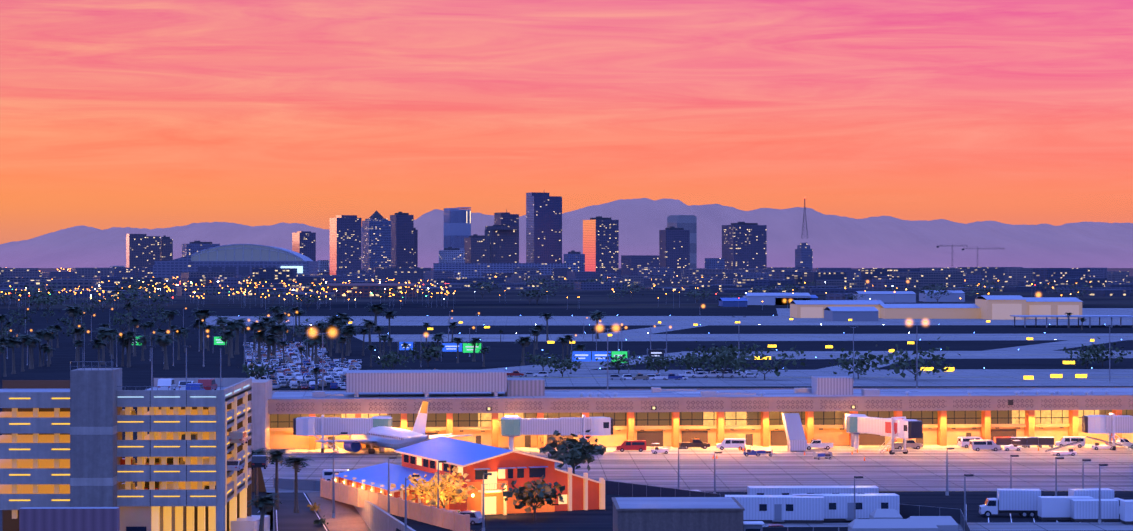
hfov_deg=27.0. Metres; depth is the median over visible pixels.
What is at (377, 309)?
palm
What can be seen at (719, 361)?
tree
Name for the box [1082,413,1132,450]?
jet bridge gate
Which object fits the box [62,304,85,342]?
palm
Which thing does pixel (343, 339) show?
palm
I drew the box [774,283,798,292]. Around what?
tree
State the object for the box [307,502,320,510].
ramp shrub
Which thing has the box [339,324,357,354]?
palm
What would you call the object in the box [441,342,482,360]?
sign gantry
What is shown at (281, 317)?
palm
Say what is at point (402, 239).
tower
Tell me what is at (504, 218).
tower
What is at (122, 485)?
garage car
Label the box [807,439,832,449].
pickup truck
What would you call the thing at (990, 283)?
tree
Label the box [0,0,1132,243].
sky
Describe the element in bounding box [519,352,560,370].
tree
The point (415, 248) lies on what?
tower
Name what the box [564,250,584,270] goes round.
office building
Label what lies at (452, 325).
palm
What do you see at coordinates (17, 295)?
tree
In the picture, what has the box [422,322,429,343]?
palm
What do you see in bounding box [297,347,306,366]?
palm
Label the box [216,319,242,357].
palm
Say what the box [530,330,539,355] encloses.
palm
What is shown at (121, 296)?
tree
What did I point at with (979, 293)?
tree
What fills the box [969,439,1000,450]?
van
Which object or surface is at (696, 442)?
pickup truck
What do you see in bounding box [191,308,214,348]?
palm
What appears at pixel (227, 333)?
palm
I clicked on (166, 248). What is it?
tower
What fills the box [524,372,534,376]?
road car
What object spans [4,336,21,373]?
palm
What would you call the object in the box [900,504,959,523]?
yard fence
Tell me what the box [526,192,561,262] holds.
tower
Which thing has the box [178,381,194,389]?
deck car
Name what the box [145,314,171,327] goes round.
tree
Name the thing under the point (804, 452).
traffic cones
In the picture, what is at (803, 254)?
tower
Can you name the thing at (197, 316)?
palm
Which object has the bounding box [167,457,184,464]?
garage car
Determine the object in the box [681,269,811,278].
block
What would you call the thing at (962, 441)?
van
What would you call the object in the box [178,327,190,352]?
palm
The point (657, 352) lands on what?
dark sign board
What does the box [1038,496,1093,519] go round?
container
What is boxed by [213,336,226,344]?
sign gantry
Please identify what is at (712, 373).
road car
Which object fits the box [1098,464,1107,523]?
light mast
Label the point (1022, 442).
cart
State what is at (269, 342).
palm
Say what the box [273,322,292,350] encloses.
palm
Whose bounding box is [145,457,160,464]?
garage car
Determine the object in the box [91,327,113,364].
palm
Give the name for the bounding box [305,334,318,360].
palm
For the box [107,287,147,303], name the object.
tree
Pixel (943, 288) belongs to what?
tree
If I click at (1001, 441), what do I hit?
cart
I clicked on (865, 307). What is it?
hangars
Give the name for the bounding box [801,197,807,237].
westward ho mast
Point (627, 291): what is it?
tree
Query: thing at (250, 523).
box truck
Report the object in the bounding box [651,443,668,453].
tug
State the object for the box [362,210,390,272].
tower
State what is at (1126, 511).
container
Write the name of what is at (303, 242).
tower
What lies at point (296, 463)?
palm
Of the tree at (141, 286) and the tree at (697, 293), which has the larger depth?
the tree at (141, 286)
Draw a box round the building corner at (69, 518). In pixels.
[19,507,119,530]
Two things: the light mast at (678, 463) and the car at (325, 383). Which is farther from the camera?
the car at (325, 383)
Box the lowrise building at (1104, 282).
[0,267,1132,299]
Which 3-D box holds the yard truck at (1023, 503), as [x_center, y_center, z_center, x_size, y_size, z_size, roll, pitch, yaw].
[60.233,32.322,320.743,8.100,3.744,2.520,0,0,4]
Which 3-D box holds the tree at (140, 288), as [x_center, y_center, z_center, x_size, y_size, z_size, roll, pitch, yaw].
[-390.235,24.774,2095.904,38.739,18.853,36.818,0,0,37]
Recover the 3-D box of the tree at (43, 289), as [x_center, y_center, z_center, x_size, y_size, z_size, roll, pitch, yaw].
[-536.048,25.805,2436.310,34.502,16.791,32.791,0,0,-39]
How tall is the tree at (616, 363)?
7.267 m
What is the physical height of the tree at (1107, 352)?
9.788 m
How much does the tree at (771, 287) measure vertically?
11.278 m
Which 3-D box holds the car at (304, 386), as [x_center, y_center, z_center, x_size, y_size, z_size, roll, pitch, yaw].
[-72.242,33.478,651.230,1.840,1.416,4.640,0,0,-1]
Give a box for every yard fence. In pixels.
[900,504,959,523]
[960,509,970,530]
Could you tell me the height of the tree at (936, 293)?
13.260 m
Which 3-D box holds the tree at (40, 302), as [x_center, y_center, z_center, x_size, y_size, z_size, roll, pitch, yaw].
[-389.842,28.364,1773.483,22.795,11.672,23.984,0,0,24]
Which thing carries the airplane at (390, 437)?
on the apron and yard at (912, 476)
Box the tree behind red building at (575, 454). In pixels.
[539,430,605,473]
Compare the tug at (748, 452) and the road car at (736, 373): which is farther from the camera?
the road car at (736, 373)
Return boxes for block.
[454,272,460,276]
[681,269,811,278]
[740,273,860,278]
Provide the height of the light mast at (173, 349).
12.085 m
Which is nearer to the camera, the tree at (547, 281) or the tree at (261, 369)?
the tree at (261, 369)
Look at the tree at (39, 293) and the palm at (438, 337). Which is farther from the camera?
the tree at (39, 293)
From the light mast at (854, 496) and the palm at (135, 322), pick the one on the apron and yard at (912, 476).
the light mast at (854, 496)
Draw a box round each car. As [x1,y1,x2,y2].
[120,409,135,414]
[120,458,136,464]
[120,482,135,489]
[144,482,160,489]
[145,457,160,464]
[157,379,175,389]
[159,482,180,489]
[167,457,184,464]
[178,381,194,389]
[181,433,196,439]
[186,383,204,389]
[198,379,216,389]
[203,458,215,464]
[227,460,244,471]
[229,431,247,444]
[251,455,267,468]
[272,382,279,389]
[280,381,288,386]
[285,373,293,378]
[289,380,297,387]
[291,384,298,389]
[296,376,302,380]
[301,369,307,374]
[301,384,308,389]
[305,375,312,380]
[319,380,326,387]
[325,377,332,382]
[330,382,337,389]
[334,378,341,382]
[340,384,345,389]
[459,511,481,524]
[507,370,523,376]
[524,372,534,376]
[533,371,547,376]
[609,374,623,379]
[622,374,633,379]
[632,373,648,379]
[643,374,656,379]
[652,373,667,379]
[666,373,681,379]
[678,371,696,377]
[693,369,707,373]
[694,372,706,377]
[703,371,720,377]
[719,371,735,377]
[728,371,745,377]
[743,373,757,377]
[764,524,787,530]
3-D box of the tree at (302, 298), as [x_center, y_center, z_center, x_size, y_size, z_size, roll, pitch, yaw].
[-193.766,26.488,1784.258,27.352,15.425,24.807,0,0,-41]
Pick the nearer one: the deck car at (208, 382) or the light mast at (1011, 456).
the deck car at (208, 382)
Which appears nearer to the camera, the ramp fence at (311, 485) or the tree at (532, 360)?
the ramp fence at (311, 485)
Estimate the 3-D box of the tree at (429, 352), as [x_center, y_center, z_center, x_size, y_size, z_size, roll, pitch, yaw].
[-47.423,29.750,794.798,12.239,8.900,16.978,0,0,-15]
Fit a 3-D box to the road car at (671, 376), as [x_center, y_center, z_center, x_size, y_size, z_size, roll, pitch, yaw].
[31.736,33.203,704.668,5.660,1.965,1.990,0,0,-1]
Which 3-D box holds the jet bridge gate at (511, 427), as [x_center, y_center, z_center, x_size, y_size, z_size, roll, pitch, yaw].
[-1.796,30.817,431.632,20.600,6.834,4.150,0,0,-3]
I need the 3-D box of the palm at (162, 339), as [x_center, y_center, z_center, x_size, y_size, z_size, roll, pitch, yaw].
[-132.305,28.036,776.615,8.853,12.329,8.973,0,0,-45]
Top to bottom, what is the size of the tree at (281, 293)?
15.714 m
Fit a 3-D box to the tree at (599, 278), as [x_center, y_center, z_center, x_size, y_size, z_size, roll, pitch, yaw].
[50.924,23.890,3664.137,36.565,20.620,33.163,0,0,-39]
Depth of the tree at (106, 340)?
922.75 m
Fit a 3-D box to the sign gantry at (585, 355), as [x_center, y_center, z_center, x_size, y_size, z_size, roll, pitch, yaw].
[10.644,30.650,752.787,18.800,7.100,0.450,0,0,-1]
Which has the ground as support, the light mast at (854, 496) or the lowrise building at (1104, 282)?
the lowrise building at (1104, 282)
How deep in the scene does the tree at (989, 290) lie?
2651.90 m
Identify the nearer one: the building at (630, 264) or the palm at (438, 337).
the palm at (438, 337)
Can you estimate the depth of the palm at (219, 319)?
1019.31 m
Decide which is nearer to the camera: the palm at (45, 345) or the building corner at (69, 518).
the building corner at (69, 518)
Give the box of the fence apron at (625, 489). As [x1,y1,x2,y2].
[605,480,719,496]
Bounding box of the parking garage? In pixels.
[0,346,271,530]
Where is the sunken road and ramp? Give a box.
[0,461,414,530]
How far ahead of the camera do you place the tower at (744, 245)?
5524.50 m
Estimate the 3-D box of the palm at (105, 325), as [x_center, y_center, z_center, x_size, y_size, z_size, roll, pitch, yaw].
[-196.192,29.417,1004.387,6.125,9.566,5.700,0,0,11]
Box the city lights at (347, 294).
[1,268,1090,309]
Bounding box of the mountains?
[0,198,1132,267]
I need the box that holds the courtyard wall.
[320,478,469,530]
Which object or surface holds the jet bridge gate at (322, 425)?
on the apron and yard at (912, 476)
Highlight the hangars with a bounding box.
[326,283,1132,327]
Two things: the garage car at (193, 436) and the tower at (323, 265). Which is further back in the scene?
the tower at (323, 265)
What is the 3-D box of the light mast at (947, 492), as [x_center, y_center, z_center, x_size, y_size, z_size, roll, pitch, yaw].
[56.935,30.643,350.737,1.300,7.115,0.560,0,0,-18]
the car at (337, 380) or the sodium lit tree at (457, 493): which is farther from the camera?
the car at (337, 380)
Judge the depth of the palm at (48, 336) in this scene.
816.74 m
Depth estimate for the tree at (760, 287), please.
2454.98 m
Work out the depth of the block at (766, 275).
4804.06 m
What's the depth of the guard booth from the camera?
286.85 m
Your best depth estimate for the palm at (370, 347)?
793.21 m
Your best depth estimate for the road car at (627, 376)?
703.46 m
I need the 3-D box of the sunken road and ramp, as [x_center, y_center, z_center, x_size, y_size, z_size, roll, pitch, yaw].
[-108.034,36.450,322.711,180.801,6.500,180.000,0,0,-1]
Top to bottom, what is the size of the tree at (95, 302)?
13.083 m
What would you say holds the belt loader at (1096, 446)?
on the apron and yard at (912, 476)
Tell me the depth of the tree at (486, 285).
2445.11 m
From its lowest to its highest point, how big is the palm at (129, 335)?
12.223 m
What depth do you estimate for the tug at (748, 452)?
422.17 m
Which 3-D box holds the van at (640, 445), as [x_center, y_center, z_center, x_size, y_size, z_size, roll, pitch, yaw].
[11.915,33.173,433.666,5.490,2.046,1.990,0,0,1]
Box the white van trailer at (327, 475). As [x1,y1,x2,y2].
[322,469,348,480]
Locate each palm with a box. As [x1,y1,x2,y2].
[0,314,8,337]
[0,338,13,376]
[0,342,9,354]
[4,322,10,335]
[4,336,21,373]
[12,334,32,371]
[16,333,41,368]
[33,330,45,366]
[40,329,57,363]
[40,343,48,365]
[40,345,52,366]
[47,329,57,356]
[52,325,63,347]
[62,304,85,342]
[70,327,85,361]
[72,339,84,368]
[88,340,106,367]
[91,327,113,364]
[99,323,110,343]
[103,327,121,358]
[115,334,125,365]
[117,339,136,363]
[121,331,139,366]
[122,336,138,366]
[123,304,132,330]
[125,318,142,355]
[135,335,150,360]
[138,322,149,348]
[146,321,155,348]
[151,332,179,368]
[155,328,168,350]
[161,310,181,344]
[170,328,185,359]
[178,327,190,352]
[189,310,205,341]
[190,319,208,349]
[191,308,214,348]
[201,324,215,350]
[212,315,231,334]
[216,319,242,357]
[218,334,227,353]
[219,330,235,365]
[224,318,248,354]
[239,328,249,343]
[246,324,257,349]
[247,493,281,530]
[249,321,269,357]
[249,330,272,361]
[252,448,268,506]
[259,317,279,352]
[263,334,279,360]
[264,449,289,509]
[265,323,288,356]
[268,306,283,322]
[271,312,287,338]
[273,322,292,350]
[276,340,288,362]
[279,456,313,512]
[290,307,298,333]
[292,310,306,336]
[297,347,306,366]
[299,332,310,356]
[302,326,314,333]
[303,341,311,355]
[304,333,326,363]
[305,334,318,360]
[310,367,321,389]
[314,321,335,350]
[314,322,326,348]
[322,324,338,356]
[325,315,351,352]
[325,316,338,347]
[334,312,354,343]
[335,336,350,362]
[336,326,358,355]
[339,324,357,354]
[349,326,355,352]
[358,328,370,355]
[359,318,376,349]
[365,345,376,366]
[366,303,387,332]
[373,326,386,356]
[378,334,390,355]
[382,311,395,345]
[402,342,409,360]
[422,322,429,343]
[431,332,448,360]
[447,322,459,342]
[450,337,464,362]
[466,336,483,361]
[476,346,489,366]
[514,335,534,365]
[530,324,545,349]
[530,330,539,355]
[539,313,553,340]
[556,337,572,366]
[561,334,574,358]
[573,343,586,368]
[588,310,605,338]
[1078,317,1086,329]
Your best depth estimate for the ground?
2241.72 m
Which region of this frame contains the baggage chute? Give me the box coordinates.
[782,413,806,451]
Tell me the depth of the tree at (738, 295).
2255.09 m
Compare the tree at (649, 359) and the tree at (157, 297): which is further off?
the tree at (157, 297)
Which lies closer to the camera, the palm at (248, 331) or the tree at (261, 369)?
the tree at (261, 369)
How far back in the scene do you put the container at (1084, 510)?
313.78 m
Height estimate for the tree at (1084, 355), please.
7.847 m
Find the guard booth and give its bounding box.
[743,521,764,530]
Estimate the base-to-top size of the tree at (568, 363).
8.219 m
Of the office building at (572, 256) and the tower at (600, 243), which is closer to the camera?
the office building at (572, 256)
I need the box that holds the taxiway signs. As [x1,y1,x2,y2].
[349,318,1093,379]
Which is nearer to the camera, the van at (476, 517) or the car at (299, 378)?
the van at (476, 517)
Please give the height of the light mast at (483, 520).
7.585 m
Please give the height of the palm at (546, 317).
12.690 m
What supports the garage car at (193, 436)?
on the parking garage
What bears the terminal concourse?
on the ground
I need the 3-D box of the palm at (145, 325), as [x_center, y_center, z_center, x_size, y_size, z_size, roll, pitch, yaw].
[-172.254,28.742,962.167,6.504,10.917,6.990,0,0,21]
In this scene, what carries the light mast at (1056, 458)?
on the apron and yard at (912, 476)
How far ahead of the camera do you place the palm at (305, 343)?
845.06 m
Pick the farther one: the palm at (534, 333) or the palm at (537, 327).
the palm at (537, 327)
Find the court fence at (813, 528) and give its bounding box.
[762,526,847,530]
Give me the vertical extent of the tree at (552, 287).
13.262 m
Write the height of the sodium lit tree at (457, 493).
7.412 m
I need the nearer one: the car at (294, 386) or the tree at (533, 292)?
the car at (294, 386)
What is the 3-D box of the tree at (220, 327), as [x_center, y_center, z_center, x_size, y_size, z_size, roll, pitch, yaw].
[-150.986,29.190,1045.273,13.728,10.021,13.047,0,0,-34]
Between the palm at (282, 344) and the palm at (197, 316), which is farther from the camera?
the palm at (197, 316)
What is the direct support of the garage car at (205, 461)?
on the parking garage
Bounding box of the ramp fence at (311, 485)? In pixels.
[273,478,319,490]
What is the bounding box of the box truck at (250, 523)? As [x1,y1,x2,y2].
[230,515,269,530]
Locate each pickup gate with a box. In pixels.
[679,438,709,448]
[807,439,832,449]
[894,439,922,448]
[1105,438,1132,447]
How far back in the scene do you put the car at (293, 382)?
661.63 m
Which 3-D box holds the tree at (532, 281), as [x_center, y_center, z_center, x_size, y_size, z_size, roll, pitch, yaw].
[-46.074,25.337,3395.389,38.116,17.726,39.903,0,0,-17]
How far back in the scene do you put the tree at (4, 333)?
935.45 m
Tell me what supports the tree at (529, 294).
on the ground
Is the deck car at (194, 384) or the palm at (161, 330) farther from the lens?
the palm at (161, 330)
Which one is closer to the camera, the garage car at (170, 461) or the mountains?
the garage car at (170, 461)
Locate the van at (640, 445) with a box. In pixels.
[616,440,645,451]
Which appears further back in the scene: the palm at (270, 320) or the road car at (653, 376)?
the palm at (270, 320)
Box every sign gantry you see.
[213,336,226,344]
[398,341,414,359]
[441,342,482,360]
[570,350,628,372]
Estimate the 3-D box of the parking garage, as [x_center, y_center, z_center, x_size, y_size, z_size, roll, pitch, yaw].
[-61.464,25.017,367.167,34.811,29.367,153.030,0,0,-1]
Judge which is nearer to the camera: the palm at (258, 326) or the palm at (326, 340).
the palm at (258, 326)
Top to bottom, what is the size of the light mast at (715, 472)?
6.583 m
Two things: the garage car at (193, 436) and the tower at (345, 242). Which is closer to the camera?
the garage car at (193, 436)
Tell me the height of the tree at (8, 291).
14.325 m
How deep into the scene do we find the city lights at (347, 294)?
2173.15 m
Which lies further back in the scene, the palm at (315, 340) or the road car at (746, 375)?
the palm at (315, 340)
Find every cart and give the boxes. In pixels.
[755,449,774,455]
[813,452,833,459]
[994,437,1010,445]
[1011,437,1026,447]
[1026,437,1041,447]
[1037,437,1053,447]
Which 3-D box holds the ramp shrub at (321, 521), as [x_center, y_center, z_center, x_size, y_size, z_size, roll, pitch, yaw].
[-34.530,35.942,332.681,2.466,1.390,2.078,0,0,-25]
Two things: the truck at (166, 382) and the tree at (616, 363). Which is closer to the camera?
the truck at (166, 382)
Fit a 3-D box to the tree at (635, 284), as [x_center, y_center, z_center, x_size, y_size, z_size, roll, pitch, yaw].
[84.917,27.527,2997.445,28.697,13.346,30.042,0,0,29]
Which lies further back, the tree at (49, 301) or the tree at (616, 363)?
the tree at (49, 301)
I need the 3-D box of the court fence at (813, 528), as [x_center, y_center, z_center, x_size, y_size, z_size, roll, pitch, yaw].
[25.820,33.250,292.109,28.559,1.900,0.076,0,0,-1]
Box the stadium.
[153,244,317,281]
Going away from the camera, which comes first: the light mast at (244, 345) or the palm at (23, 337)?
the palm at (23, 337)
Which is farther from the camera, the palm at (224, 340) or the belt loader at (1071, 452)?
the palm at (224, 340)
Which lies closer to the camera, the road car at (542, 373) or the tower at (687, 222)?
the road car at (542, 373)
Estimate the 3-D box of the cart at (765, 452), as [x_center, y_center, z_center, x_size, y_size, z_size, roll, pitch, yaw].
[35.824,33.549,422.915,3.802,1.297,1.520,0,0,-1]
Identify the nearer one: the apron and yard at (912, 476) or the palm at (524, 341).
the apron and yard at (912, 476)
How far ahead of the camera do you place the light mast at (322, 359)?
534.11 m
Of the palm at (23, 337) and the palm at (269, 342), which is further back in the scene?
the palm at (269, 342)
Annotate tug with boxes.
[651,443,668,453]
[743,445,760,455]
[1003,440,1020,450]
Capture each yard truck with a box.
[979,489,1040,517]
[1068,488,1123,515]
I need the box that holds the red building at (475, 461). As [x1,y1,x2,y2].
[332,437,604,514]
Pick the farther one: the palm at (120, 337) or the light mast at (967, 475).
the palm at (120, 337)
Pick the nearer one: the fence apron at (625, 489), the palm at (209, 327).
the fence apron at (625, 489)
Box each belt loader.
[1045,441,1080,455]
[1085,436,1121,449]
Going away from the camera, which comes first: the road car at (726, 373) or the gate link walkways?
the gate link walkways
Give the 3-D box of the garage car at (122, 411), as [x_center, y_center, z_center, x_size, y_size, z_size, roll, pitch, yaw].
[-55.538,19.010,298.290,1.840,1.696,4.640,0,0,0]
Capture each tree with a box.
[0,290,21,306]
[0,327,11,338]
[7,288,27,304]
[7,309,33,331]
[15,285,60,309]
[20,295,52,307]
[31,296,63,310]
[34,282,64,296]
[34,296,62,309]
[52,292,73,304]
[54,316,81,329]
[62,323,89,342]
[74,302,95,317]
[86,295,121,311]
[89,324,120,352]
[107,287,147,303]
[110,283,150,303]
[110,311,138,331]
[113,291,145,303]
[120,276,147,287]
[121,299,144,308]
[123,280,152,294]
[140,292,176,308]
[142,281,167,292]
[143,304,164,317]
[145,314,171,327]
[196,288,216,299]
[213,324,239,334]
[242,360,278,378]
[245,277,271,283]
[254,313,267,320]
[261,289,290,299]
[267,306,293,321]
[281,323,302,344]
[290,290,327,310]
[292,317,323,334]
[299,281,333,295]
[318,328,340,347]
[371,350,414,369]
[372,286,409,302]
[390,466,477,507]
[408,341,444,366]
[464,282,500,297]
[469,278,499,294]
[501,476,564,519]
[517,290,545,303]
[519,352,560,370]
[521,287,556,303]
[523,277,546,286]
[536,277,559,290]
[538,350,581,376]
[541,284,561,293]
[588,274,610,281]
[596,351,646,372]
[608,292,624,299]
[615,284,648,298]
[622,282,643,288]
[636,354,677,373]
[671,347,713,373]
[684,290,711,303]
[688,289,708,301]
[694,341,732,357]
[700,347,742,377]
[720,342,764,360]
[728,293,742,297]
[728,345,805,379]
[746,286,771,292]
[764,284,777,292]
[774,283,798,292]
[799,280,814,288]
[829,348,888,378]
[841,293,862,299]
[872,336,959,380]
[917,283,957,292]
[923,288,950,302]
[964,283,981,291]
[964,285,989,297]
[980,287,999,293]
[985,280,1000,285]
[1037,281,1058,292]
[1063,344,1108,367]
[1065,280,1092,293]
[1073,290,1089,296]
[1077,338,1130,366]
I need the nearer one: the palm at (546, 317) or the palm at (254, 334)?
the palm at (254, 334)
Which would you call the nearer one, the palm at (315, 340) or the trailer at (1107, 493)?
the trailer at (1107, 493)
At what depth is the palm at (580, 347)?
781.58 m
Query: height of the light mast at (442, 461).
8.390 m
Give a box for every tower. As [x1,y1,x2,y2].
[126,234,160,277]
[161,235,172,260]
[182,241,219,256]
[292,231,315,260]
[317,260,328,271]
[330,215,361,274]
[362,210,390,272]
[390,212,413,266]
[414,228,417,266]
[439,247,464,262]
[444,207,470,249]
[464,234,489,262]
[485,225,518,262]
[494,209,518,229]
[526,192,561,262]
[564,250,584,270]
[583,216,618,274]
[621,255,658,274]
[659,226,689,277]
[667,215,696,268]
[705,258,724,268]
[722,222,766,268]
[795,243,812,271]
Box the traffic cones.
[712,447,1074,460]
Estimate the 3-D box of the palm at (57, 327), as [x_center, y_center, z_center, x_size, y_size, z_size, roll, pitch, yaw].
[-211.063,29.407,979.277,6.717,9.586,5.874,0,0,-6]
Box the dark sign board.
[647,348,665,370]
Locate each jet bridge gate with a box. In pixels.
[293,415,391,452]
[501,415,612,449]
[846,414,922,454]
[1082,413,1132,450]
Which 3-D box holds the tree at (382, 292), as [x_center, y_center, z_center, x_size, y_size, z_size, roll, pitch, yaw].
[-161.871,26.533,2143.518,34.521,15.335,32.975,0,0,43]
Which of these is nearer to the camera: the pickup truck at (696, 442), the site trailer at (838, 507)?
the site trailer at (838, 507)
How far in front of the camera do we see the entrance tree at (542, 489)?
315.63 m
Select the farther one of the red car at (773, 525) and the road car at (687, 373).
the road car at (687, 373)
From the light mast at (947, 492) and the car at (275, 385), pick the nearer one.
the light mast at (947, 492)
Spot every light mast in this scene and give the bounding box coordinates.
[173,331,175,365]
[244,328,246,363]
[311,331,334,389]
[332,432,347,517]
[387,457,396,513]
[404,475,419,530]
[437,460,445,507]
[482,473,491,530]
[596,320,600,350]
[598,327,617,388]
[678,447,685,488]
[713,451,721,492]
[846,326,861,382]
[854,476,862,518]
[907,321,926,387]
[946,447,953,494]
[964,474,973,530]
[1010,455,1018,488]
[1055,457,1063,495]
[1082,459,1090,488]
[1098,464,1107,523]
[1102,325,1117,382]
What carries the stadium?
on the ground
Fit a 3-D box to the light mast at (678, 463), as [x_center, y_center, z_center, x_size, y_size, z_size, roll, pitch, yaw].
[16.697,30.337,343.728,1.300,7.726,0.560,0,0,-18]
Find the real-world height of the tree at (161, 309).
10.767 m
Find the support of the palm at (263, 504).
on the ground
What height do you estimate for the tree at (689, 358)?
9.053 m
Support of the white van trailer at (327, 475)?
on the apron and yard at (912, 476)
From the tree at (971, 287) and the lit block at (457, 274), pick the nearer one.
the tree at (971, 287)
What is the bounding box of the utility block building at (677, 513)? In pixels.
[612,497,744,530]
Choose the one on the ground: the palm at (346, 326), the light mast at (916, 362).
the light mast at (916, 362)
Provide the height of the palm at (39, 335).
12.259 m
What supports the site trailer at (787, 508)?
on the apron and yard at (912, 476)
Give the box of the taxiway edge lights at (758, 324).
[238,315,1121,368]
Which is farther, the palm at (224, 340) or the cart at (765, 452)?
the palm at (224, 340)
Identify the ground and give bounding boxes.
[0,268,1132,460]
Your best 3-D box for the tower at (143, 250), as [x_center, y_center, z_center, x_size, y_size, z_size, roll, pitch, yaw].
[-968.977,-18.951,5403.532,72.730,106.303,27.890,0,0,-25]
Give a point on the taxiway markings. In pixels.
(557, 377)
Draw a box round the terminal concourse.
[268,370,1132,449]
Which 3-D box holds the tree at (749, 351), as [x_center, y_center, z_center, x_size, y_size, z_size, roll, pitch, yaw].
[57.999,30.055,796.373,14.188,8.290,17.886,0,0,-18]
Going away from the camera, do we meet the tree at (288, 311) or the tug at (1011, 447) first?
the tug at (1011, 447)
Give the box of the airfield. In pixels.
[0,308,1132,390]
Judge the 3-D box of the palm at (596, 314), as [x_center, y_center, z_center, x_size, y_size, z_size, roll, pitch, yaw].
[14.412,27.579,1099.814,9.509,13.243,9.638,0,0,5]
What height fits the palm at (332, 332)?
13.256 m
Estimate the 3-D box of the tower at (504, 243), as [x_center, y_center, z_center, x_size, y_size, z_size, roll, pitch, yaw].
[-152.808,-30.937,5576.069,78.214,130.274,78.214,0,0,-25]
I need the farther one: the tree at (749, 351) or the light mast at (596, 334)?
the light mast at (596, 334)
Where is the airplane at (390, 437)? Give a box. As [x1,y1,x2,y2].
[315,401,471,453]
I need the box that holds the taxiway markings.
[507,377,608,377]
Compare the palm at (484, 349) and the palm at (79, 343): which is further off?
the palm at (484, 349)
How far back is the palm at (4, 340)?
726.12 m
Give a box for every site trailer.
[725,495,823,522]
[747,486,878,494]
[792,493,899,521]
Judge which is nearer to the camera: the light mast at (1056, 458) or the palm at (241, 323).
the light mast at (1056, 458)
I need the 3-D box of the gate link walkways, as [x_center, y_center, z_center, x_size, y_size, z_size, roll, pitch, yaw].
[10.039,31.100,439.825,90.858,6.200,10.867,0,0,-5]
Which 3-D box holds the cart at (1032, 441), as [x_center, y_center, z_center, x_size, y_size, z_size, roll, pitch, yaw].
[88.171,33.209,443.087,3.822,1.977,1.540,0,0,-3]
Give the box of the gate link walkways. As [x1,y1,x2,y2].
[378,413,853,449]
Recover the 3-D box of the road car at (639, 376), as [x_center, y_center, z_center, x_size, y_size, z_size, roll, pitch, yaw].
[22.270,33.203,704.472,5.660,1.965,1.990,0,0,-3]
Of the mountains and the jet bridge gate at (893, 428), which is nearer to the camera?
the jet bridge gate at (893, 428)
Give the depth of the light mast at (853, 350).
686.04 m
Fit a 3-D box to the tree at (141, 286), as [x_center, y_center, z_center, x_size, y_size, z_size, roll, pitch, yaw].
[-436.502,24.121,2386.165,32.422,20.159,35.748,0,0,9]
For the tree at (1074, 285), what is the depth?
2632.38 m
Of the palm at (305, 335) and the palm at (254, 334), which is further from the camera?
the palm at (254, 334)
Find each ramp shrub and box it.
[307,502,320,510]
[313,515,327,524]
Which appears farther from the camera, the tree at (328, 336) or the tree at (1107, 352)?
the tree at (328, 336)
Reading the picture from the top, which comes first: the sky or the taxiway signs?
the sky
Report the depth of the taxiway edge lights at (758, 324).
1182.39 m
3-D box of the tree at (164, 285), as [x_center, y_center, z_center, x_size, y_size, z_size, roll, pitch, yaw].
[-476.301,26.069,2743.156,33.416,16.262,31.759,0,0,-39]
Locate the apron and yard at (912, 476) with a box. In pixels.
[122,443,1132,530]
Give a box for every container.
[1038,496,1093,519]
[1071,499,1118,521]
[1120,500,1132,523]
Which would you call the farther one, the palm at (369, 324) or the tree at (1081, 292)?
the tree at (1081, 292)
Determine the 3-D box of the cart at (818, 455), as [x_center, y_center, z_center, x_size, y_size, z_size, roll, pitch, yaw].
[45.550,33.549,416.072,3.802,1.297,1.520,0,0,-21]
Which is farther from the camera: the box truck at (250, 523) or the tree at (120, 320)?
the tree at (120, 320)
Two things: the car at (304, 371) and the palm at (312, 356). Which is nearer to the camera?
the car at (304, 371)

